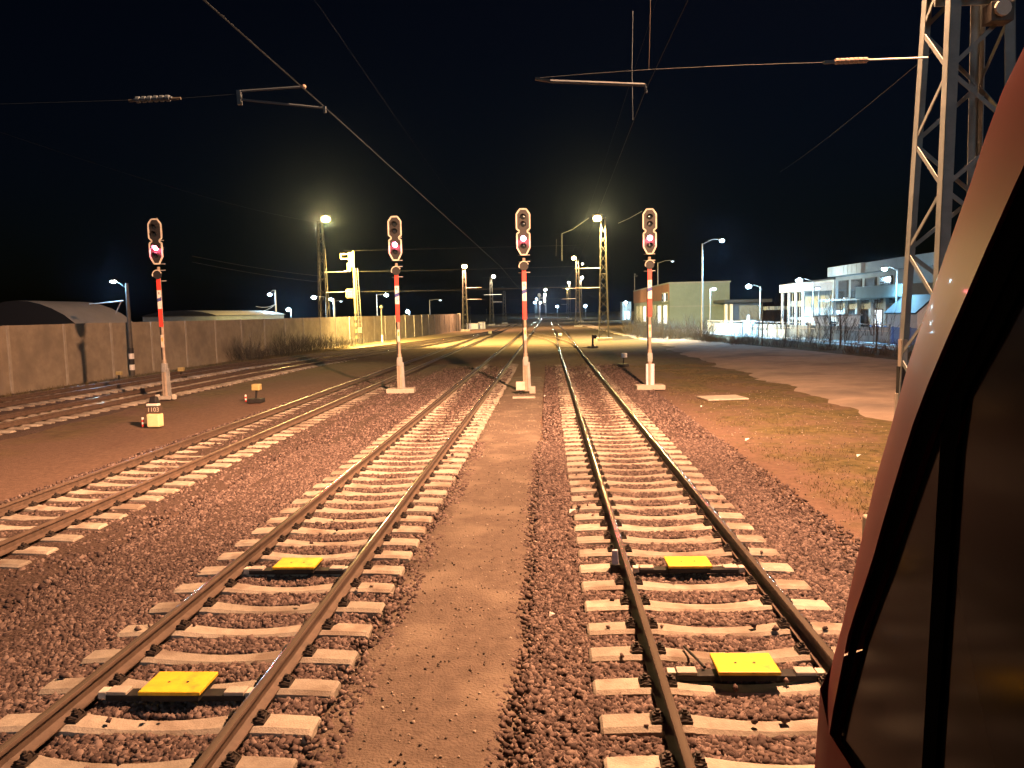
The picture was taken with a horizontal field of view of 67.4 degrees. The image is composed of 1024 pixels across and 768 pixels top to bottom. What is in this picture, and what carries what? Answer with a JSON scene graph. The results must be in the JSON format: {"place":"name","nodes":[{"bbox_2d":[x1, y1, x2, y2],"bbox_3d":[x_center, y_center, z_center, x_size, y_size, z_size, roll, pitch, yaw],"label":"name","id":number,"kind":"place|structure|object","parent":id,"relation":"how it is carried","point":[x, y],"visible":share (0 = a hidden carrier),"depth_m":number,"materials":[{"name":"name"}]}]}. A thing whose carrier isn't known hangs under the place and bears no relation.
{"place":"outdoors","nodes":[
{"label":"outdoors","id":0,"kind":"place"},
{"bbox_2d":[0,301,131,325],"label":"warehouse","id":1,"kind":"structure","parent":0,"point":[34,312],"depth_m":54.02,"materials":[{"name":"black paint"}]},
{"bbox_2d":[299,376,543,767],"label":"path","id":2,"kind":"structure","parent":0,"point":[380,746],"depth_m":7.70,"materials":[{"name":"soil"}]},
{"bbox_2d":[512,208,535,398],"bbox_3d":[0.408,-3.111,29.248,0.859,7.212,1.907,-1,5,3],"label":"railway signal","id":3,"kind":"object","parent":2,"relation":"on","point":[523,245],"visible":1,"depth_m":29.84,"materials":[{"name":"metal"}]},
{"bbox_2d":[0,310,909,767],"bbox_3d":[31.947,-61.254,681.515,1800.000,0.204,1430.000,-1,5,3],"label":"ground","id":4,"kind":"structure","parent":0,"point":[48,458],"depth_m":25.37,"materials":[{"name":"soil"}]},
{"bbox_2d":[89,279,134,375],"bbox_3d":[-23.005,-3.228,44.141,2.408,5.596,0.326,-1,5,3],"label":"overhead line pole","id":5,"kind":"object","parent":4,"relation":"on","point":[131,353],"visible":0.99,"depth_m":44.03,"materials":[{"name":"metal"}]},
{"bbox_2d":[141,396,163,426],"bbox_3d":[-10.974,0.843,23.433,0.705,0.910,0.385,-1,5,3],"label":"point lever","id":6,"kind":"object","parent":4,"relation":"on","point":[154,416],"visible":1,"depth_m":23.33,"materials":[{"name":"beige paint"}]},
{"bbox_2d":[0,350,352,414],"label":"ballast bed","id":7,"kind":"object","parent":4,"relation":"on","point":[25,408],"visible":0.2,"depth_m":31.27,"materials":[{"name":"gravel"}]},
{"bbox_2d":[0,330,501,411],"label":"railway track","id":8,"kind":"structure","parent":7,"relation":"on","point":[60,395],"depth_m":39.00,"materials":[{"name":"metal"}]},
{"bbox_2d":[0,340,395,402],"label":"railway track","id":9,"kind":"structure","parent":4,"relation":"on","point":[139,375],"depth_m":47.35,"materials":[{"name":"metal"}]},
{"bbox_2d":[0,349,410,440],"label":"ballast bed","id":10,"kind":"object","parent":4,"relation":"on","point":[20,433],"visible":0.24,"depth_m":25.91,"materials":[{"name":"gravel"}]},
{"bbox_2d":[147,218,176,399],"bbox_3d":[-14.045,-2.958,30.707,0.820,7.188,0.500,-1,5,3],"label":"railway signal","id":11,"kind":"object","parent":10,"relation":"on","point":[154,229],"visible":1,"depth_m":30.59,"materials":[{"name":"metal"}]},
{"bbox_2d":[141,310,283,321],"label":"warehouse","id":12,"kind":"structure","parent":4,"relation":"on","point":[178,315],"depth_m":98.18,"materials":[{"name":"black paint"}]},
{"bbox_2d":[0,313,460,395],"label":"concrete wall","id":13,"kind":"structure","parent":4,"relation":"on","point":[35,357],"depth_m":46.58,"materials":[{"name":"concrete"}]},
{"bbox_2d":[0,376,494,763],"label":"ballast bed","id":14,"kind":"object","parent":4,"relation":"on","point":[11,635],"visible":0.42,"depth_m":11.03,"materials":[{"name":"gravel"}]},
{"bbox_2d":[0,318,542,767],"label":"railway track","id":15,"kind":"structure","parent":14,"relation":"on","point":[65,714],"depth_m":7.89,"materials":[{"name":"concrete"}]},
{"bbox_2d":[98,671,253,701],"bbox_3d":[-2.808,2.571,6.489,1.330,0.128,0.370,-1,5,3],"label":"track beacon","id":16,"kind":"object","parent":15,"relation":"on","point":[168,686],"visible":0.88,"depth_m":6.42,"materials":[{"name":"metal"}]},
{"bbox_2d":[243,557,348,574],"bbox_3d":[-2.664,2.279,9.571,1.330,0.128,0.370,-1,5,3],"label":"track beacon","id":17,"kind":"object","parent":15,"relation":"on","point":[311,565],"visible":0.89,"depth_m":9.49,"materials":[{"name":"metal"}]},
{"bbox_2d":[220,331,274,360],"bbox_3d":[-19.706,-2.821,57.194,4.120,2.432,3.670,-1,5,1],"label":"shrub","id":18,"kind":"object","parent":4,"relation":"on","point":[249,346],"visible":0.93,"depth_m":57.08,"materials":[{"name":"brown plant"}]},
{"bbox_2d":[227,344,271,360],"bbox_3d":[-19.666,-2.457,58.125,3.781,1.517,3.355,0,5,8],"label":"shrub","id":19,"kind":"object","parent":4,"relation":"on","point":[257,356],"visible":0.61,"depth_m":57.74,"materials":[{"name":"brown plant"}]},
{"bbox_2d":[0,331,501,568],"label":"railway track","id":20,"kind":"structure","parent":4,"relation":"on","point":[17,544],"depth_m":15.34,"materials":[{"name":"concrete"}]},
{"bbox_2d":[245,384,264,402],"bbox_3d":[-9.976,0.359,29.633,0.731,0.716,0.480,-1,5,3],"label":"point lever","id":21,"kind":"object","parent":4,"relation":"on","point":[255,387],"visible":1,"depth_m":29.47,"materials":[{"name":"metal"}]},
{"bbox_2d":[0,319,529,434],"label":"railway track","id":22,"kind":"structure","parent":4,"relation":"on","point":[37,417],"depth_m":32.44,"materials":[{"name":"metal"}]},
{"bbox_2d":[261,344,294,356],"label":"shrub","id":23,"kind":"object","parent":4,"relation":"on","point":[274,352],"visible":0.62,"depth_m":62.16,"materials":[{"name":"brown plant"}]},
{"bbox_2d":[270,330,308,354],"bbox_3d":[-18.852,-3.582,64.694,3.670,2.517,4.120,1,6,25],"label":"shrub","id":24,"kind":"object","parent":4,"relation":"on","point":[283,344],"visible":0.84,"depth_m":64.25,"materials":[{"name":"brown plant"}]},
{"bbox_2d":[287,331,322,352],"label":"shrub","id":25,"kind":"object","parent":4,"relation":"on","point":[308,346],"visible":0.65,"depth_m":67.23,"materials":[{"name":"brown plant"}]},
{"bbox_2d":[300,330,333,350],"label":"shrub","id":26,"kind":"object","parent":4,"relation":"on","point":[325,344],"visible":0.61,"depth_m":70.70,"materials":[{"name":"brown plant"}]},
{"bbox_2d":[316,215,350,347],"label":"lattice mast","id":27,"kind":"object","parent":4,"relation":"on","point":[325,218],"visible":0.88,"depth_m":76.83,"materials":[{"name":"metal"}]},
{"bbox_2d":[321,332,352,348],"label":"shrub","id":28,"kind":"object","parent":4,"relation":"on","point":[336,342],"visible":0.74,"depth_m":74.81,"materials":[{"name":"brown plant"}]},
{"bbox_2d":[340,251,362,342],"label":"catenary mast","id":29,"kind":"object","parent":4,"relation":"on","point":[350,265],"visible":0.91,"depth_m":83.60,"materials":[{"name":"metal"}]},
{"bbox_2d":[0,363,739,614],"bbox_3d":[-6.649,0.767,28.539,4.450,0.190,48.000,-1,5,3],"label":"ballast bed","id":30,"kind":"object","parent":4,"relation":"on","point":[30,579],"visible":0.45,"depth_m":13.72,"materials":[{"name":"gravel"}]},
{"bbox_2d":[386,216,415,393],"bbox_3d":[-4.682,-3.218,31.558,1.176,7.218,0.687,-1,5,3],"label":"railway signal","id":31,"kind":"object","parent":30,"relation":"on","point":[394,224],"visible":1,"depth_m":31.36,"materials":[{"name":"metal"}]},
{"bbox_2d":[0,437,860,767],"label":"ballast stones","id":32,"kind":"object","parent":4,"relation":"on","point":[560,579],"visible":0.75,"depth_m":8.36,"materials":[{"name":"gravel"}]},
{"bbox_2d":[461,264,480,330],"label":"lattice mast","id":33,"kind":"object","parent":4,"relation":"on","point":[465,267],"visible":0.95,"depth_m":133.39,"materials":[{"name":"metal"}]},
{"bbox_2d":[489,275,501,324],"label":"lattice mast","id":34,"kind":"object","parent":4,"relation":"on","point":[493,276],"visible":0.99,"depth_m":190.91,"materials":[{"name":"metal"}]},
{"bbox_2d":[527,330,575,347],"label":"railway track","id":35,"kind":"structure","parent":4,"relation":"on","point":[568,342],"depth_m":85.28,"materials":[{"name":"metal"}]},
{"bbox_2d":[562,256,583,326],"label":"lattice mast","id":36,"kind":"object","parent":4,"relation":"on","point":[574,258],"visible":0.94,"depth_m":149.18,"materials":[{"name":"metal"}]},
{"bbox_2d":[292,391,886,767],"bbox_3d":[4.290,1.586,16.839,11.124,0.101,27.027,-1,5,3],"label":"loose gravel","id":37,"kind":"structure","parent":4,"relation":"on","point":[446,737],"depth_m":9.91,"materials":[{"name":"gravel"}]},
{"bbox_2d":[575,214,611,340],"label":"lattice mast","id":38,"kind":"object","parent":4,"relation":"on","point":[598,217],"visible":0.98,"depth_m":79.70,"materials":[{"name":"metal"}]},
{"bbox_2d":[618,353,628,366],"bbox_3d":[6.427,-1.400,44.431,0.598,0.774,0.520,-1,5,3],"label":"point lever","id":39,"kind":"object","parent":4,"relation":"on","point":[623,356],"visible":0.96,"depth_m":44.24,"materials":[{"name":"metal"}]},
{"bbox_2d":[620,301,631,319],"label":"lit shed","id":40,"kind":"structure","parent":4,"relation":"on","point":[623,309],"depth_m":232.58,"materials":[{"name":"white"}]},
{"bbox_2d":[619,310,652,333],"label":"shrub","id":41,"kind":"object","parent":4,"relation":"on","point":[630,322],"visible":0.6,"depth_m":96.76,"materials":[{"name":"brown plant"}]},
{"bbox_2d":[619,316,656,334],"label":"shrub","id":42,"kind":"object","parent":4,"relation":"on","point":[632,326],"visible":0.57,"depth_m":95.40,"materials":[{"name":"brown plant"}]},
{"bbox_2d":[630,317,661,333],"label":"shrub","id":43,"kind":"object","parent":4,"relation":"on","point":[643,325],"visible":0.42,"depth_m":93.57,"materials":[{"name":"brown plant"}]},
{"bbox_2d":[635,208,664,389],"bbox_3d":[5.531,-3.372,30.910,1.177,7.218,0.687,-1,5,3],"label":"railway signal","id":44,"kind":"object","parent":4,"relation":"on","point":[649,221],"visible":0.99,"depth_m":30.72,"materials":[{"name":"metal"}]},
{"bbox_2d":[640,318,683,335],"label":"shrub","id":45,"kind":"object","parent":4,"relation":"on","point":[661,324],"visible":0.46,"depth_m":90.49,"materials":[{"name":"brown plant"}]},
{"bbox_2d":[654,322,681,338],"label":"shrub","id":46,"kind":"object","parent":4,"relation":"on","point":[662,332],"visible":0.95,"depth_m":78.03,"materials":[{"name":"brown plant"}]},
{"bbox_2d":[633,281,730,328],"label":"industrial hall","id":47,"kind":"structure","parent":4,"relation":"on","point":[677,301],"depth_m":116.31,"materials":[{"name":"beige"}]},
{"bbox_2d":[683,328,706,339],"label":"shrub","id":48,"kind":"object","parent":4,"relation":"on","point":[689,335],"visible":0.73,"depth_m":75.25,"materials":[{"name":"brown plant"}]},
{"bbox_2d":[679,314,717,335],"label":"shrub","id":49,"kind":"object","parent":4,"relation":"on","point":[693,322],"visible":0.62,"depth_m":84.54,"materials":[{"name":"brown plant"}]},
{"bbox_2d":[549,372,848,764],"bbox_3d":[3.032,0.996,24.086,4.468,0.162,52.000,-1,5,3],"label":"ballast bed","id":50,"kind":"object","parent":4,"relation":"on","point":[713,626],"visible":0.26,"depth_m":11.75,"materials":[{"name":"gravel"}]},
{"bbox_2d":[550,319,861,767],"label":"railway track","id":51,"kind":"structure","parent":4,"relation":"on","point":[670,722],"depth_m":8.27,"materials":[{"name":"concrete"}]},
{"bbox_2d":[610,549,619,572],"bbox_3d":[1.261,2.160,9.397,0.120,0.275,0.100,-1,5,3],"label":"rail marker","id":52,"kind":"object","parent":51,"relation":"attached to","point":[615,565],"visible":0.98,"depth_m":9.37,"materials":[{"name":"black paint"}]},
{"bbox_2d":[632,556,744,573],"bbox_3d":[2.128,2.203,9.310,1.330,0.128,0.370,-1,5,3],"label":"track beacon","id":53,"kind":"object","parent":51,"relation":"on","point":[687,564],"visible":1,"depth_m":9.23,"materials":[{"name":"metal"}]},
{"bbox_2d":[683,645,705,667],"bbox_3d":[1.639,2.452,6.918,0.029,0.081,0.558,-2,5,-5],"label":"cable","id":54,"kind":"object","parent":51,"relation":"on","point":[693,656],"visible":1,"depth_m":6.91,"materials":[{"name":"rubber"}]},
{"bbox_2d":[666,653,825,680],"bbox_3d":[2.003,2.458,6.625,1.330,0.128,0.370,-1,5,3],"label":"track beacon","id":55,"kind":"object","parent":51,"relation":"on","point":[745,667],"visible":0.97,"depth_m":6.55,"materials":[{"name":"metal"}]},
{"bbox_2d":[815,48,1023,767],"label":"train","id":56,"kind":"object","parent":51,"relation":"on","point":[930,674],"visible":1,"depth_m":0.64,"materials":[{"name":"metal"}]},
{"bbox_2d":[696,330,724,341],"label":"shrub","id":57,"kind":"object","parent":4,"relation":"on","point":[701,338],"visible":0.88,"depth_m":70.17,"materials":[{"name":"brown plant"}]},
{"bbox_2d":[701,239,724,331],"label":"street lamp","id":58,"kind":"object","parent":4,"relation":"on","point":[721,240],"visible":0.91,"depth_m":83.47,"materials":[{"name":"metal"}]},
{"bbox_2d":[697,395,748,400],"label":"concrete slab","id":59,"kind":"structure","parent":4,"relation":"on","point":[720,397],"depth_m":27.49,"materials":[{"name":"concrete"}]},
{"bbox_2d":[727,332,759,345],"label":"shrub","id":60,"kind":"object","parent":4,"relation":"on","point":[739,341],"visible":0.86,"depth_m":63.91,"materials":[{"name":"brown plant"}]},
{"bbox_2d":[713,299,787,322],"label":"building","id":61,"kind":"structure","parent":4,"relation":"on","point":[731,312],"depth_m":110.00,"materials":[{"name":"white paint"}]},
{"bbox_2d":[630,364,879,520],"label":"grass","id":62,"kind":"structure","parent":4,"relation":"on","point":[743,421],"depth_m":21.67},
{"bbox_2d":[738,300,776,340],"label":"bare tree","id":63,"kind":"object","parent":4,"relation":"on","point":[759,321],"visible":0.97,"depth_m":68.80,"materials":[{"name":"brown plant"}]},
{"bbox_2d":[746,335,770,345],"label":"shrub","id":64,"kind":"object","parent":4,"relation":"on","point":[760,341],"visible":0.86,"depth_m":62.41,"materials":[{"name":"brown plant"}]},
{"bbox_2d":[761,333,793,347],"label":"shrub","id":65,"kind":"object","parent":4,"relation":"on","point":[785,342],"visible":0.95,"depth_m":60.09,"materials":[{"name":"brown plant"}]},
{"bbox_2d":[769,333,799,346],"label":"shrub","id":66,"kind":"object","parent":4,"relation":"on","point":[791,344],"visible":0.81,"depth_m":60.19,"materials":[{"name":"brown plant"}]},
{"bbox_2d":[767,291,803,343],"bbox_3d":[22.964,-5.657,64.459,3.385,4.828,3.433,-1,5,3],"label":"bare tree","id":67,"kind":"object","parent":4,"relation":"on","point":[772,315],"visible":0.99,"depth_m":64.79,"materials":[{"name":"brown plant"}]},
{"bbox_2d":[664,329,912,350],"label":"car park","id":68,"kind":"structure","parent":4,"relation":"on","point":[814,341],"depth_m":67.57,"materials":[{"name":"asphalt"}]},
{"bbox_2d":[707,320,890,344],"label":"fence","id":69,"kind":"object","parent":4,"relation":"on","point":[733,328],"visible":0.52,"depth_m":71.77,"materials":[{"name":"metal"}]},
{"bbox_2d":[785,329,817,345],"bbox_3d":[23.514,-3.818,62.536,3.130,1.608,2.777,-4,6,-25],"label":"shrub","id":70,"kind":"object","parent":4,"relation":"on","point":[799,340],"visible":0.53,"depth_m":62.42,"materials":[{"name":"brown plant"}]},
{"bbox_2d":[795,278,813,314],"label":"street lamp","id":71,"kind":"object","parent":4,"relation":"on","point":[798,280],"visible":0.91,"depth_m":79.99,"materials":[{"name":"metal"}]},
{"bbox_2d":[779,278,835,324],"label":"entrance block","id":72,"kind":"structure","parent":4,"relation":"on","point":[801,293],"depth_m":87.53,"materials":[{"name":"concrete"}]},
{"bbox_2d":[789,320,832,346],"bbox_3d":[23.416,-4.088,60.174,3.392,2.575,3.184,1,6,21],"label":"shrub","id":73,"kind":"object","parent":4,"relation":"on","point":[811,335],"visible":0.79,"depth_m":60.34,"materials":[{"name":"brown plant"}]},
{"bbox_2d":[730,333,896,347],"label":"kerb","id":74,"kind":"structure","parent":4,"relation":"on","point":[833,341],"depth_m":63.66,"materials":[{"name":"white paint"}]},
{"bbox_2d":[801,315,828,325],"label":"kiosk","id":75,"kind":"object","parent":4,"relation":"on","point":[807,317],"visible":0.21,"depth_m":79.78,"materials":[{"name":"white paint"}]},
{"bbox_2d":[808,338,835,349],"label":"shrub","id":76,"kind":"object","parent":4,"relation":"on","point":[827,346],"visible":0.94,"depth_m":55.64,"materials":[{"name":"brown plant"}]},
{"bbox_2d":[808,288,853,344],"bbox_3d":[24.189,-5.135,58.539,3.182,4.843,3.390,0,5,12],"label":"bare tree","id":77,"kind":"object","parent":4,"relation":"on","point":[818,314],"visible":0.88,"depth_m":58.73,"materials":[{"name":"brown plant"}]},
{"bbox_2d":[820,295,864,347],"bbox_3d":[24.400,-4.691,56.906,3.182,4.255,3.390,0,6,15],"label":"bare tree","id":78,"kind":"object","parent":4,"relation":"on","point":[837,319],"visible":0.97,"depth_m":56.58,"materials":[{"name":"brown plant"}]},
{"bbox_2d":[819,314,869,348],"bbox_3d":[24.622,-4.042,57.073,3.538,3.027,3.320,-2,5,-7],"label":"shrub","id":79,"kind":"object","parent":4,"relation":"on","point":[827,335],"visible":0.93,"depth_m":56.87,"materials":[{"name":"brown plant"}]},
{"bbox_2d":[829,314,861,326],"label":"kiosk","id":80,"kind":"object","parent":4,"relation":"on","point":[857,322],"visible":0.28,"depth_m":73.53,"materials":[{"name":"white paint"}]},
{"bbox_2d":[841,339,877,354],"bbox_3d":[22.902,-2.562,50.617,2.306,1.353,2.738,0,6,15],"label":"shrub","id":81,"kind":"object","parent":4,"relation":"on","point":[851,346],"visible":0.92,"depth_m":50.74,"materials":[{"name":"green plant"}]},
{"bbox_2d":[865,345,894,354],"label":"shrub","id":82,"kind":"object","parent":4,"relation":"on","point":[872,351],"visible":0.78,"depth_m":49.31,"materials":[{"name":"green plant"}]},
{"bbox_2d":[855,297,913,350],"bbox_3d":[25.033,-4.189,52.514,3.182,4.048,3.390,-4,6,-31],"label":"bare tree","id":83,"kind":"object","parent":4,"relation":"on","point":[876,323],"visible":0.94,"depth_m":52.56,"materials":[{"name":"brown plant"}]},
{"bbox_2d":[881,267,897,302],"bbox_3d":[30.075,-6.247,61.258,1.481,6.200,0.474,-1,5,3],"label":"street lamp","id":84,"kind":"object","parent":4,"relation":"on","point":[884,268],"visible":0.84,"depth_m":61.09,"materials":[{"name":"metal"}]},
{"bbox_2d":[870,325,917,345],"bbox_3d":[29.316,-3.437,56.625,0.100,1.500,16.120,-1,5,6],"label":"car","id":85,"kind":"object","parent":4,"relation":"on","point":[893,335],"visible":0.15,"depth_m":59.03,"materials":[{"name":"metal"}]},
{"bbox_2d":[877,341,911,356],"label":"shrub","id":86,"kind":"object","parent":4,"relation":"on","point":[887,353],"visible":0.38,"depth_m":48.30,"materials":[{"name":"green plant"}]},
{"bbox_2d":[875,335,914,352],"bbox_3d":[25.572,-2.686,51.241,2.806,1.359,2.490,1,6,23],"label":"shrub","id":87,"kind":"object","parent":4,"relation":"on","point":[884,344],"visible":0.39,"depth_m":51.24,"materials":[{"name":"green plant"}]},
{"bbox_2d":[884,294,930,342],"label":"gabled house","id":88,"kind":"structure","parent":4,"relation":"on","point":[919,305],"depth_m":57.65,"materials":[{"name":"white paint"}]},
{"bbox_2d":[862,0,1015,535],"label":"lattice mast","id":89,"kind":"object","parent":4,"relation":"on","point":[990,14],"visible":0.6,"depth_m":9.62,"materials":[{"name":"metal"}]},
{"bbox_2d":[869,57,927,60],"bbox_3d":[4.673,-3.941,9.312,0.720,0.025,0.022,-1,5,3],"label":"span rod","id":90,"kind":"object","parent":89,"relation":"attached to","point":[898,58],"visible":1,"depth_m":9.30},
{"bbox_2d":[0,0,1023,321],"label":"sky","id":91,"kind":"structure","parent":0,"point":[714,151],"materials":[{"name":"black"}]},
{"bbox_2d":[540,62,823,77],"bbox_3d":[2.065,-3.857,9.443,3.492,0.074,0.007,-1,5,3],"label":"overhead wire","id":92,"kind":"object","parent":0,"point":[677,68],"visible":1,"depth_m":9.44,"materials":[{"name":"metal"}]},
{"bbox_2d":[535,77,647,92],"bbox_3d":[0.979,-3.697,9.509,1.385,0.232,0.050,-1,5,3],"label":"steady arm","id":93,"kind":"object","parent":92,"relation":"hanging from","point":[590,82],"visible":0.98,"depth_m":9.49},
{"bbox_2d":[557,0,687,296],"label":"contact wire","id":94,"kind":"object","parent":93,"relation":"hanging from","point":[637,111],"visible":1,"depth_m":9.79,"materials":[{"name":"metal"}]},
{"bbox_2d":[632,11,632,119],"bbox_3d":[1.613,-4.255,10.281,0.025,1.408,0.010,-1,5,3],"label":"dropper","id":95,"kind":"object","parent":94,"relation":"hanging from","point":[632,51],"visible":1,"depth_m":10.26,"materials":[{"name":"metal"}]},
{"bbox_2d":[823,57,868,64],"bbox_3d":[4.061,-3.928,9.343,0.525,0.069,0.068,-1,5,3],"label":"insulator","id":96,"kind":"object","parent":92,"relation":"attached to","point":[850,60],"visible":1,"depth_m":9.32,"materials":[{"name":"ceramic"}]},
{"bbox_2d":[579,324,907,420],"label":"dirt road","id":97,"kind":"structure","parent":0,"point":[865,386],"depth_m":38.91,"materials":[{"name":"soil"}]},
{"bbox_2d":[819,252,933,326],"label":"office building","id":98,"kind":"structure","parent":0,"point":[859,283],"depth_m":71.37,"materials":[{"name":"concrete"}]},
{"bbox_2d":[838,280,848,301],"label":"window","id":99,"kind":"structure","parent":98,"relation":"in","point":[843,285],"depth_m":80.24,"materials":[{"name":"glass"}]},
{"bbox_2d":[851,278,861,300],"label":"window","id":100,"kind":"structure","parent":98,"relation":"in","point":[855,283],"depth_m":77.33,"materials":[{"name":"glass"}]},
{"bbox_2d":[861,309,868,326],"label":"shop window","id":101,"kind":"structure","parent":98,"relation":"in","point":[867,310],"depth_m":74.68,"materials":[{"name":"glass"}]},
{"bbox_2d":[864,277,876,300],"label":"window","id":102,"kind":"structure","parent":98,"relation":"in","point":[872,281],"depth_m":73.47,"materials":[{"name":"glass"}]},
{"bbox_2d":[874,309,882,326],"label":"shop window","id":103,"kind":"structure","parent":98,"relation":"in","point":[879,314],"depth_m":71.28,"materials":[{"name":"glass"}]},
{"bbox_2d":[879,275,892,299],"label":"window","id":104,"kind":"structure","parent":98,"relation":"in","point":[884,280],"depth_m":70.02,"materials":[{"name":"glass"}]},
{"bbox_3d":[-3.831,-3.648,9.739,0.752,0.035,0.005,-1,5,3],"label":"span wire","id":105,"kind":"object","parent":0,"visible":0},
{"bbox_2d":[128,95,180,102],"bbox_3d":[-4.545,-3.626,9.774,0.678,0.083,0.080,-1,5,3],"label":"insulator","id":106,"kind":"object","parent":105,"relation":"hanging from","point":[150,99],"visible":1,"depth_m":9.75,"materials":[{"name":"ceramic"}]},
{"bbox_2d":[236,84,325,112],"bbox_3d":[-2.912,-3.588,9.701,1.130,0.358,0.057,-1,5,3],"label":"steady arm","id":107,"kind":"object","parent":105,"relation":"attached to","point":[239,97],"visible":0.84,"depth_m":9.69},
{"bbox_2d":[203,0,517,286],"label":"contact wire","id":108,"kind":"object","parent":107,"relation":"hanging from","point":[231,24],"visible":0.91,"depth_m":8.99,"materials":[{"name":"metal"}]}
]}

